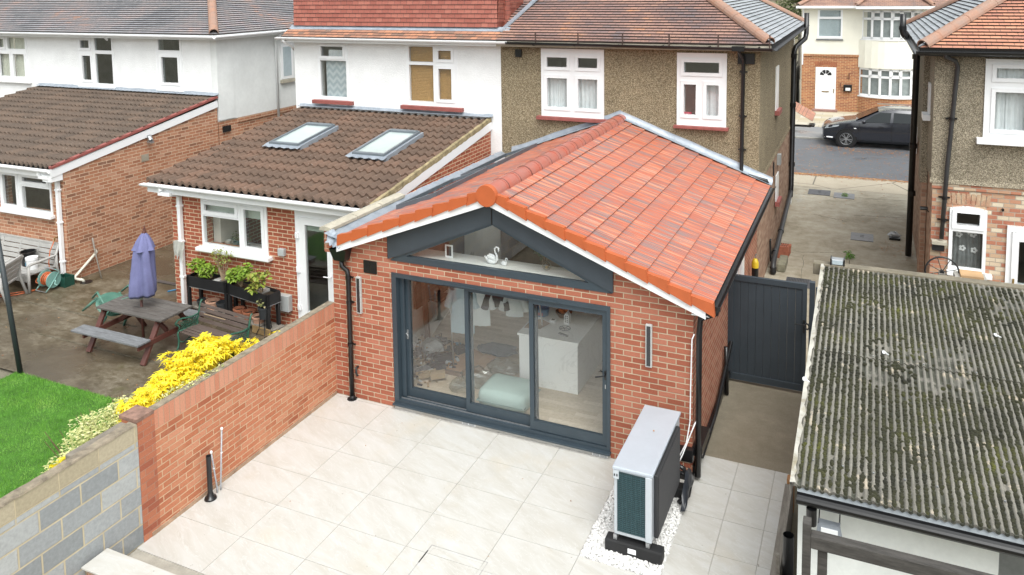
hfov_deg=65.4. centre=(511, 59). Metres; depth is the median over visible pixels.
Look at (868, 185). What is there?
front pavement
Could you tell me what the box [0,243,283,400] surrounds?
yard concrete
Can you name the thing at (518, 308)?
shirt
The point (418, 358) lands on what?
debris
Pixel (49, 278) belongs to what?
hose reel
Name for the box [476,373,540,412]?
pouffe
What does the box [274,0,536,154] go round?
white rendered house
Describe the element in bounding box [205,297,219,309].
plant pot
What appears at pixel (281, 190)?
tiled lean to
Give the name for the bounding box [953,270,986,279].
board stack
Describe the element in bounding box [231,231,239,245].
window pot
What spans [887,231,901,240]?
rubbish
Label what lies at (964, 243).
window
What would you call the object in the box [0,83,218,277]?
tiled lean to
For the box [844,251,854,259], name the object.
weed
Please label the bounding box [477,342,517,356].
table
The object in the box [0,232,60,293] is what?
garden bench
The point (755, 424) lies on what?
side path
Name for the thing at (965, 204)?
pebbledash house
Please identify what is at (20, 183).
window
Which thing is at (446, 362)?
debris
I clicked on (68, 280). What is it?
trough
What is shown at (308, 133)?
roof window
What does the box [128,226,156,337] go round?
parasol
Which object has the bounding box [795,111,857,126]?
driveway paving
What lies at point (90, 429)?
variegated shrub
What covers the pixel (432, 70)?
window
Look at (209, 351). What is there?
yellow shrub
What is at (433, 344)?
plastic bag
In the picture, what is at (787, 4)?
tree
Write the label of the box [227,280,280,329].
raised planter
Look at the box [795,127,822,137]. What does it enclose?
pavement
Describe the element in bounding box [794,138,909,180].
road
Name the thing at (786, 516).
timber fence
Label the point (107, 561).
raised step
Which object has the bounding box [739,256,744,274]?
side window
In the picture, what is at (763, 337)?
side gate
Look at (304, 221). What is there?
back door
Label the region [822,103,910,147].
parked car
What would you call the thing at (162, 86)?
window
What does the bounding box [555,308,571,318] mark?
fruit basket
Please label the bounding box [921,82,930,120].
side window
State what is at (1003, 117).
window
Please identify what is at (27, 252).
bucket
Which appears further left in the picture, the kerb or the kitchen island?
the kitchen island
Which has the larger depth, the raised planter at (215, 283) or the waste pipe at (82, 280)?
the waste pipe at (82, 280)
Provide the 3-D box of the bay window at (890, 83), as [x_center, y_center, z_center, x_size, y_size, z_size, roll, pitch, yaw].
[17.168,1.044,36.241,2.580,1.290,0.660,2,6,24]
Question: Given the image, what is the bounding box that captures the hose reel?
[35,267,60,292]
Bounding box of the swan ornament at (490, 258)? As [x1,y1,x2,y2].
[484,246,499,263]
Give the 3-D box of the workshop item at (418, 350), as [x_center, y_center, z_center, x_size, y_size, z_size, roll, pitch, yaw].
[-1.532,4.776,13.031,0.212,0.179,0.263,-1,5,-5]
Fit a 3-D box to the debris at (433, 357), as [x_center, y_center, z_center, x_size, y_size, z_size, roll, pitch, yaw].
[-1.395,4.799,12.872,1.112,0.194,1.399,2,6,24]
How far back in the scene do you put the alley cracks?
20.76 m
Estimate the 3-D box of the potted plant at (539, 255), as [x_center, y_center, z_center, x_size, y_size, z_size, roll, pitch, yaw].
[0.464,2.777,11.364,0.371,0.557,0.393,-5,7,-38]
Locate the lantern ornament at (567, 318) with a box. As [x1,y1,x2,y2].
[564,311,570,324]
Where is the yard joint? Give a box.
[0,295,163,364]
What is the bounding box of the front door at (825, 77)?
[815,67,835,108]
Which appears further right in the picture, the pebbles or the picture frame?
the pebbles
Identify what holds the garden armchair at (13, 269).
on the yard concrete at (95, 370)
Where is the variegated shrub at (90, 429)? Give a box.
[41,364,223,472]
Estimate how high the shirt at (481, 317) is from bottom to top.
0.620 m
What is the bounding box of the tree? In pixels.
[774,0,801,77]
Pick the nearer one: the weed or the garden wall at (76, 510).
the garden wall at (76, 510)
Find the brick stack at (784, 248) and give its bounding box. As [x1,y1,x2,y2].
[777,243,790,257]
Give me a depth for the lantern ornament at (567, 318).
12.38 m
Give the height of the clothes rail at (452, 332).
1.514 m
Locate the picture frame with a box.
[445,244,452,257]
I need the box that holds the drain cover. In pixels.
[408,545,487,574]
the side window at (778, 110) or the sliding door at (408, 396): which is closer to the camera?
the sliding door at (408, 396)
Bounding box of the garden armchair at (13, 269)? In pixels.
[0,254,27,303]
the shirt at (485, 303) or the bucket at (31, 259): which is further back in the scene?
the bucket at (31, 259)
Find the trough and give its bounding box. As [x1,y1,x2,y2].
[57,273,74,287]
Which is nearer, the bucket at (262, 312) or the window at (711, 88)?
the bucket at (262, 312)
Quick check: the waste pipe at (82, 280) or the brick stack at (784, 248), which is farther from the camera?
the brick stack at (784, 248)
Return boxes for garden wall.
[0,422,143,574]
[119,301,336,542]
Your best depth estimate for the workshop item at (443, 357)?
12.84 m
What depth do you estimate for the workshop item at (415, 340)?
13.37 m
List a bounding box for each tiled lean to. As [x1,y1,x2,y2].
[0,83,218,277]
[139,103,492,333]
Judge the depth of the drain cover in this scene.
8.62 m
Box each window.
[0,36,31,83]
[0,172,54,219]
[77,38,115,88]
[155,39,184,91]
[195,198,272,261]
[263,122,338,149]
[280,43,294,82]
[312,43,353,104]
[345,129,423,161]
[391,224,611,293]
[396,167,486,209]
[400,44,463,112]
[461,143,536,175]
[536,48,607,122]
[673,52,728,130]
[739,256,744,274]
[775,65,781,115]
[775,171,781,206]
[817,10,842,38]
[859,67,912,97]
[862,10,921,39]
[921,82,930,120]
[946,206,991,279]
[976,59,1023,146]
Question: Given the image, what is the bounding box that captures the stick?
[91,238,101,277]
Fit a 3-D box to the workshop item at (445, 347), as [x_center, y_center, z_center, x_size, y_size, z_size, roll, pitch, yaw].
[-1.094,4.740,13.288,0.428,0.191,0.277,2,6,24]
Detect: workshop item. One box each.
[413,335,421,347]
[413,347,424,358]
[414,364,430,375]
[416,369,434,379]
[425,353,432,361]
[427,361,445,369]
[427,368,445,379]
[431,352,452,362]
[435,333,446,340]
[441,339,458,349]
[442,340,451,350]
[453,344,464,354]
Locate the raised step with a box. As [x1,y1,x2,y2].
[81,548,175,574]
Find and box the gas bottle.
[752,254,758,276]
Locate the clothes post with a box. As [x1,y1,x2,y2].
[0,239,22,373]
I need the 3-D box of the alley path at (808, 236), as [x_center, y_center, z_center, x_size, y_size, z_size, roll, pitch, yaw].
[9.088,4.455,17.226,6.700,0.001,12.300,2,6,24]
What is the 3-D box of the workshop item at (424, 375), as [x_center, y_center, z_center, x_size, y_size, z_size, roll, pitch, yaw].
[-1.339,4.856,12.372,0.324,0.138,0.179,-3,6,-20]
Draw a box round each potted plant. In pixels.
[186,257,211,274]
[198,265,217,277]
[210,246,235,280]
[225,262,253,286]
[245,268,273,294]
[533,250,546,264]
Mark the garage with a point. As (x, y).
(912, 442)
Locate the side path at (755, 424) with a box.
[705,378,801,474]
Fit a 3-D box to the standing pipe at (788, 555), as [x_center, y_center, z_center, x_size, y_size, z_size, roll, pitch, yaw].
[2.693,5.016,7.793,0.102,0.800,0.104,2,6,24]
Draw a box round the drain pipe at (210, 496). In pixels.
[204,454,216,501]
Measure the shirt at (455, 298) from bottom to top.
0.760 m
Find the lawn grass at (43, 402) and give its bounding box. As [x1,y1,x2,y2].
[0,371,124,497]
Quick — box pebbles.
[580,486,682,574]
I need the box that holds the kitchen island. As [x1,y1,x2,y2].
[517,307,601,394]
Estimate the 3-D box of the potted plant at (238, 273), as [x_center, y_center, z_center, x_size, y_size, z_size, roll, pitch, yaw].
[-4.968,3.917,14.523,0.644,0.463,0.393,2,6,24]
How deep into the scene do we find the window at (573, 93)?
16.64 m
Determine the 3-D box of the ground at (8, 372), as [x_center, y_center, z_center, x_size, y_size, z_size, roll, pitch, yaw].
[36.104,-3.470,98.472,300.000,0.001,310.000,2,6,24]
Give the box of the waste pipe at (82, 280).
[74,249,97,283]
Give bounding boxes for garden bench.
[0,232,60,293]
[174,299,252,351]
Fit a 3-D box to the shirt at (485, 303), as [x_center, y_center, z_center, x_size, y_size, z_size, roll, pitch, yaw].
[-0.249,3.681,12.284,0.480,0.359,0.126,0,5,10]
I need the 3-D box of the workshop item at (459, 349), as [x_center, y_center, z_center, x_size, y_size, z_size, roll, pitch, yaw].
[-0.877,4.747,13.134,0.239,0.199,0.175,-5,7,-39]
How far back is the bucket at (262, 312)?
14.14 m
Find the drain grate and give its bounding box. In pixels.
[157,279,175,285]
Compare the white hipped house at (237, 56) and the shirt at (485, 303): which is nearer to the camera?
the shirt at (485, 303)
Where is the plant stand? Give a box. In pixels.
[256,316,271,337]
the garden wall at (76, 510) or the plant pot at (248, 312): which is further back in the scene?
the plant pot at (248, 312)
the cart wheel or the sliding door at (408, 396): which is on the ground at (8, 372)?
the cart wheel
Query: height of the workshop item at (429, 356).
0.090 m
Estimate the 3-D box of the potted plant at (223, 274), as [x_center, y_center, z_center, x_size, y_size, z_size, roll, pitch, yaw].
[-5.417,3.812,14.920,0.593,0.607,0.253,3,6,34]
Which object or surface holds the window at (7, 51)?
in the white hipped house at (237, 56)
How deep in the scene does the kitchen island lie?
12.03 m
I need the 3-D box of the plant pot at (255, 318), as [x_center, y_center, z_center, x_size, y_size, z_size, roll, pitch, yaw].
[-4.604,4.712,14.519,0.252,0.120,0.252,2,6,24]
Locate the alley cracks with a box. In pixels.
[801,194,900,273]
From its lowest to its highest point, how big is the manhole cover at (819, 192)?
0.018 m
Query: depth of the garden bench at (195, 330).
13.62 m
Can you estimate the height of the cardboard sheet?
0.050 m
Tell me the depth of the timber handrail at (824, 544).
5.96 m
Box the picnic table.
[71,293,205,365]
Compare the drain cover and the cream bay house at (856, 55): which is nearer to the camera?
the drain cover
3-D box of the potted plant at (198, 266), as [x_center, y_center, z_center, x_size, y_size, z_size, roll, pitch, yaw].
[-5.901,3.937,15.141,0.605,0.334,0.396,2,6,24]
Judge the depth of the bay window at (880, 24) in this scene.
36.02 m
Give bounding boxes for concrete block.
[777,255,787,271]
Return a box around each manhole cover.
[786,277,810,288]
[808,189,830,195]
[833,192,854,198]
[850,232,872,241]
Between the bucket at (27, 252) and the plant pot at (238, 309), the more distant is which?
the bucket at (27, 252)
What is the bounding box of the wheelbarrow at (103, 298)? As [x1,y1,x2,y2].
[82,284,128,325]
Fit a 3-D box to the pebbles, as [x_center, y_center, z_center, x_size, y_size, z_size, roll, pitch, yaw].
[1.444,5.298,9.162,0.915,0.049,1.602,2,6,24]
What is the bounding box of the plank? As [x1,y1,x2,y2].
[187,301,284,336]
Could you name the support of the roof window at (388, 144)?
in the tiled lean to at (281, 190)
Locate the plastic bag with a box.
[419,337,443,353]
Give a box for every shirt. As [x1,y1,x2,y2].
[444,287,479,333]
[473,292,497,325]
[481,294,509,310]
[498,298,528,316]
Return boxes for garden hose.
[0,289,39,296]
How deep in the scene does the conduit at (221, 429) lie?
9.86 m
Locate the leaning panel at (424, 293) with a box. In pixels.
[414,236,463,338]
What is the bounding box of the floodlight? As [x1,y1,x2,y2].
[830,255,844,266]
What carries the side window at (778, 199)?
in the pebbledash house at (725, 70)
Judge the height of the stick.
0.813 m
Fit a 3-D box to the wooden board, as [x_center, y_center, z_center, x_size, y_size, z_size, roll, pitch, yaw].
[5.958,2.793,10.354,0.260,0.040,0.240,2,6,24]
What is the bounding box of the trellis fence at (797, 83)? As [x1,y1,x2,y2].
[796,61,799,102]
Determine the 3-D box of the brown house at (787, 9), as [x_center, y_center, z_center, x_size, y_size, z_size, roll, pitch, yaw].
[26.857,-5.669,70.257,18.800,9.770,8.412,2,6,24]
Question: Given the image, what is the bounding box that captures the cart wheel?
[924,256,959,275]
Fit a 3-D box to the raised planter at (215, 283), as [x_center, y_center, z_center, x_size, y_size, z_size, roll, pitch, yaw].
[-5.660,4.466,15.108,1.000,0.760,0.300,2,6,25]
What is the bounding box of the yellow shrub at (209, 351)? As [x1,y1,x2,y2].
[49,330,279,467]
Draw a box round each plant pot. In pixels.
[197,297,205,306]
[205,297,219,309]
[216,300,224,312]
[233,306,244,316]
[242,308,255,319]
[252,313,263,323]
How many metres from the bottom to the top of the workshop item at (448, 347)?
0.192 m
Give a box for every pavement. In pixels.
[794,173,907,194]
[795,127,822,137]
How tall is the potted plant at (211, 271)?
0.302 m
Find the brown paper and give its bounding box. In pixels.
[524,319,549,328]
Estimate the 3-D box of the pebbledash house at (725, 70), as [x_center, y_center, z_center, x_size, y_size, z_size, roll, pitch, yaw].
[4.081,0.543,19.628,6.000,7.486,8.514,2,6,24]
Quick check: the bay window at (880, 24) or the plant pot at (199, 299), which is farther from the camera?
the bay window at (880, 24)
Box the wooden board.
[959,269,983,279]
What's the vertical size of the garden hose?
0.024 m
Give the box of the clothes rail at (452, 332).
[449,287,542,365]
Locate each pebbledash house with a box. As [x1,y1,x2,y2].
[495,0,815,277]
[899,0,1023,284]
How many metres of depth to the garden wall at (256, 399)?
10.12 m
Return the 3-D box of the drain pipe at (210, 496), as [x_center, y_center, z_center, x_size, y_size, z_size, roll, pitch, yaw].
[-3.661,5.054,9.660,0.150,0.550,0.150,2,6,24]
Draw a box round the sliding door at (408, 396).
[391,272,610,456]
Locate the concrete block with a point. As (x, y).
(782, 263)
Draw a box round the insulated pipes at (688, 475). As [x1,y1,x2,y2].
[677,464,694,511]
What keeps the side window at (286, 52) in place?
in the white hipped house at (237, 56)
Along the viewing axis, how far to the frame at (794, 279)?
16.46 m
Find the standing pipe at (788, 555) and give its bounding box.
[782,531,793,574]
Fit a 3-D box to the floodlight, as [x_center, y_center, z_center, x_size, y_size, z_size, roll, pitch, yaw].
[4.403,2.723,10.792,0.180,0.089,0.140,2,6,24]
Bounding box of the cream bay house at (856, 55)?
[796,0,948,112]
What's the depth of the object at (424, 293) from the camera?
13.62 m
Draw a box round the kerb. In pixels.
[795,136,832,140]
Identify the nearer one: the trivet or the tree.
the trivet
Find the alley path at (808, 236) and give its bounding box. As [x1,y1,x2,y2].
[764,185,1023,368]
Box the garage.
[790,260,1023,574]
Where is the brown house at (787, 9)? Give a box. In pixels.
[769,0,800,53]
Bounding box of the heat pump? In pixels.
[605,405,683,564]
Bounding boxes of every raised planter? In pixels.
[186,272,237,319]
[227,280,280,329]
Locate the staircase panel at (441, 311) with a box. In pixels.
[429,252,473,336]
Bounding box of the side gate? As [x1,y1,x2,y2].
[727,274,817,391]
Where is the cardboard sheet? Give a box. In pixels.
[444,349,495,376]
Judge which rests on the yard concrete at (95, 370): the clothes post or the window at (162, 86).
the clothes post
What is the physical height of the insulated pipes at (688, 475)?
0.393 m
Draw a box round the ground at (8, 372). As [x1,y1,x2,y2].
[0,38,902,574]
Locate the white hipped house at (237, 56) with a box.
[0,0,303,144]
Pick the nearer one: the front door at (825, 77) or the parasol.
the parasol
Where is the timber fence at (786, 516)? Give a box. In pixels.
[770,474,794,574]
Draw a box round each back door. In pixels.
[294,210,342,317]
[1005,225,1023,284]
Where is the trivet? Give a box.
[559,325,570,330]
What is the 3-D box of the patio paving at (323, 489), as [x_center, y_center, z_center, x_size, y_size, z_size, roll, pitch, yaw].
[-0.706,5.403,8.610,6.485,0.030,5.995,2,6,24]
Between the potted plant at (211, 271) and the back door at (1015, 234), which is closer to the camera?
the back door at (1015, 234)
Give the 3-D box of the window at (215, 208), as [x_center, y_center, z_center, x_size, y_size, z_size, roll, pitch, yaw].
[-5.197,3.152,14.946,1.770,1.013,0.255,2,6,24]
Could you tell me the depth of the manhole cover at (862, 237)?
19.16 m
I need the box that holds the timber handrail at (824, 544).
[801,516,992,574]
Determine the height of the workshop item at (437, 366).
0.175 m
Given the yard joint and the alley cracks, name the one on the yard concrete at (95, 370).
the yard joint
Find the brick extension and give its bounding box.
[319,109,775,479]
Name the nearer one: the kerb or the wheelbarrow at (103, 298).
the wheelbarrow at (103, 298)
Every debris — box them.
[413,333,458,385]
[414,336,459,381]
[414,345,454,386]
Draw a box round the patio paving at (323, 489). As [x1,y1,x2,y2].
[137,393,787,574]
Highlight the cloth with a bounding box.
[173,240,183,260]
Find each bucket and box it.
[19,249,35,266]
[25,255,37,269]
[257,306,271,318]
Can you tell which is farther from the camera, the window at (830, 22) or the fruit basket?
the window at (830, 22)
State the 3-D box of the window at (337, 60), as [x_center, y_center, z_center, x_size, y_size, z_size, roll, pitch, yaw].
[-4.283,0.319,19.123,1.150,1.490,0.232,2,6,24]
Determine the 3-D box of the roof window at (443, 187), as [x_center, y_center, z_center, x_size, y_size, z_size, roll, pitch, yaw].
[-1.163,2.206,13.653,0.760,0.409,1.850,2,6,24]
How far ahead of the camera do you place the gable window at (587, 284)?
10.79 m
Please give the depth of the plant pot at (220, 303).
14.96 m
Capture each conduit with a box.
[210,450,217,492]
[220,427,222,489]

